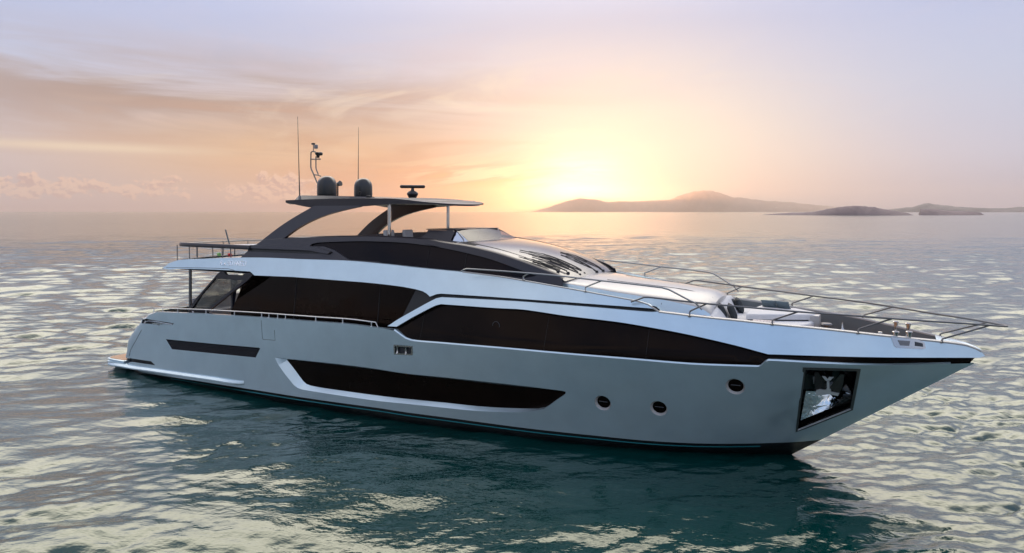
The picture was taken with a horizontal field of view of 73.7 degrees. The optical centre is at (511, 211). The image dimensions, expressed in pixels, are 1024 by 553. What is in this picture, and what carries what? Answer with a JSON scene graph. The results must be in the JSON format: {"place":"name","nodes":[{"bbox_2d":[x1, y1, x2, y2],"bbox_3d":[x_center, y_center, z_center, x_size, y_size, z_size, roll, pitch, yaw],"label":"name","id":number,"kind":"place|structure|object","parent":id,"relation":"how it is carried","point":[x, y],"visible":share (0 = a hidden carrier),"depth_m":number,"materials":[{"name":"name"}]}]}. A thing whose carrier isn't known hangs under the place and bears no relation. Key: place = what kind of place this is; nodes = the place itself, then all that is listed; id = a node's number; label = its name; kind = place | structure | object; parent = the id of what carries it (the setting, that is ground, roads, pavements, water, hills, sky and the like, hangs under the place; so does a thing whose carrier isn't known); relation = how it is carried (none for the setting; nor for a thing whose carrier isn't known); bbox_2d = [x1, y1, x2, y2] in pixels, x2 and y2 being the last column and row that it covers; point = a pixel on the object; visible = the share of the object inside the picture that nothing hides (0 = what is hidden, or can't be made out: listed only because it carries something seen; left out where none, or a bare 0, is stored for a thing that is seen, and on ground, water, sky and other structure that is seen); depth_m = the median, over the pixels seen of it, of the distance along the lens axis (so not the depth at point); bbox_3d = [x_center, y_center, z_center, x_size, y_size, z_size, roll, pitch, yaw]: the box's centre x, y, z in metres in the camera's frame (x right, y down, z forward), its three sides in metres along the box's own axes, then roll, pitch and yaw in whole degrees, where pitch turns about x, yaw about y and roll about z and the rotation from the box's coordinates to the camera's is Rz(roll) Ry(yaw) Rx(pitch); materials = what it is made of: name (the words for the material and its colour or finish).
{"place":"outdoors","nodes":[
{"label":"outdoors","id":0,"kind":"place"},
{"bbox_2d":[0,212,1023,552],"bbox_3d":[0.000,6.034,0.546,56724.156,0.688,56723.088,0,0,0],"label":"sea","id":1,"kind":"structure","parent":0,"point":[98,454],"depth_m":17.78,"materials":[{"name":"liquid"}]},
{"bbox_2d":[107,116,1007,454],"bbox_3d":[-1.803,1.770,22.005,28.987,10.061,6.398,0,0,29],"label":"motor yacht","id":2,"kind":"object","parent":1,"relation":"on","point":[493,330],"visible":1,"depth_m":18.23,"materials":[{"name":"silver metal"}]},
{"bbox_2d":[225,229,255,254],"bbox_3d":[-10.395,1.200,27.051,1.802,1.000,0.600,0,0,-23],"label":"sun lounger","id":3,"kind":"object","parent":2,"relation":"on","point":[236,244],"visible":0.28,"depth_m":26.61,"materials":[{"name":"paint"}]},
{"bbox_2d":[231,271,415,327],"bbox_3d":[-5.172,3.099,21.065,10.300,2.401,0.300,0,0,29],"label":"saloon window","id":4,"kind":"structure","parent":2,"relation":"in","point":[382,304],"depth_m":21.54,"materials":[{"name":"black glass"}]},
{"bbox_2d":[275,358,565,411],"bbox_3d":[-3.082,5.014,19.461,9.938,1.014,0.369,0,0,26],"label":"hull window","id":5,"kind":"structure","parent":2,"relation":"in","point":[329,378],"depth_m":19.35,"materials":[{"name":"black glass"}]},
{"bbox_2d":[311,241,535,277],"bbox_3d":[-2.933,1.343,19.994,8.029,0.917,0.273,0,0,27],"label":"side window","id":6,"kind":"structure","parent":2,"relation":"in","point":[408,254],"depth_m":19.89,"materials":[{"name":"black glass"}]},
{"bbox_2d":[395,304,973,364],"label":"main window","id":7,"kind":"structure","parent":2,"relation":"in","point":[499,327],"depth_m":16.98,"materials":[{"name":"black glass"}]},
{"bbox_2d":[718,303,726,317],"bbox_3d":[5.322,2.530,17.301,0.180,0.420,0.440,-23,-5,16],"label":"pillow","id":8,"kind":"object","parent":2,"relation":"on","point":[722,309],"visible":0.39,"depth_m":17.13,"materials":[{"name":"grey fabric"}]},
{"bbox_2d":[727,303,736,318],"bbox_3d":[5.572,2.530,17.276,0.180,0.420,0.440,-23,-3,12],"label":"pillow","id":9,"kind":"object","parent":2,"relation":"on","point":[732,312],"visible":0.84,"depth_m":17.10,"materials":[{"name":"grey fabric"}]},
{"bbox_2d":[735,297,743,312],"bbox_3d":[6.098,2.510,18.311,0.180,0.420,0.440,-23,-4,14],"label":"pillow","id":10,"kind":"object","parent":2,"relation":"on","point":[738,302],"visible":0.82,"depth_m":18.14,"materials":[{"name":"grey fabric"}]},
{"bbox_2d":[761,300,776,307],"bbox_3d":[6.802,2.440,18.074,0.400,0.240,0.120,0,35,39],"label":"pillow","id":11,"kind":"object","parent":2,"relation":"on","point":[768,303],"visible":1,"depth_m":18.02,"materials":[{"name":"fabric"}]},
{"bbox_2d":[776,301,790,308],"bbox_3d":[7.083,2.440,17.859,0.400,0.240,0.120,0,35,49],"label":"pillow","id":12,"kind":"object","parent":2,"relation":"on","point":[782,304],"visible":1,"depth_m":17.79,"materials":[{"name":"fabric"}]},
{"bbox_2d":[765,206,911,214],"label":"islet","id":13,"kind":"object","parent":1,"relation":"in","point":[855,210],"visible":0.84,"depth_m":1188.26,"materials":[{"name":"grey stone"}]},
{"bbox_2d":[918,209,983,214],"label":"islet","id":14,"kind":"object","parent":1,"relation":"in","point":[932,212],"visible":0.94,"depth_m":1248.42,"materials":[{"name":"grey stone"}]},
{"bbox_2d":[888,203,1023,211],"bbox_3d":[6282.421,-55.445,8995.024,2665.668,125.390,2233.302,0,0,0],"label":"headland","id":15,"kind":"structure","parent":1,"relation":"in","point":[941,207],"depth_m":9002.02,"materials":[{"name":"grey stone"}]},
{"bbox_2d":[0,0,1023,211],"label":"sky","id":16,"kind":"structure","parent":0,"point":[106,105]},
{"bbox_2d":[533,190,835,211],"bbox_3d":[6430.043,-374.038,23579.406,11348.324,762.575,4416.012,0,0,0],"label":"hill","id":17,"kind":"structure","parent":0,"point":[703,201],"depth_m":23639.93,"materials":[{"name":"grey stone"}]},
{"bbox_2d":[753,319,774,322],"bbox_3d":[6.059,2.660,16.450,0.500,0.070,0.300,0,0,21],"label":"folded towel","id":18,"kind":"object","parent":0,"point":[764,320],"visible":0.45,"depth_m":16.47,"materials":[{"name":"fabric"}]}
]}

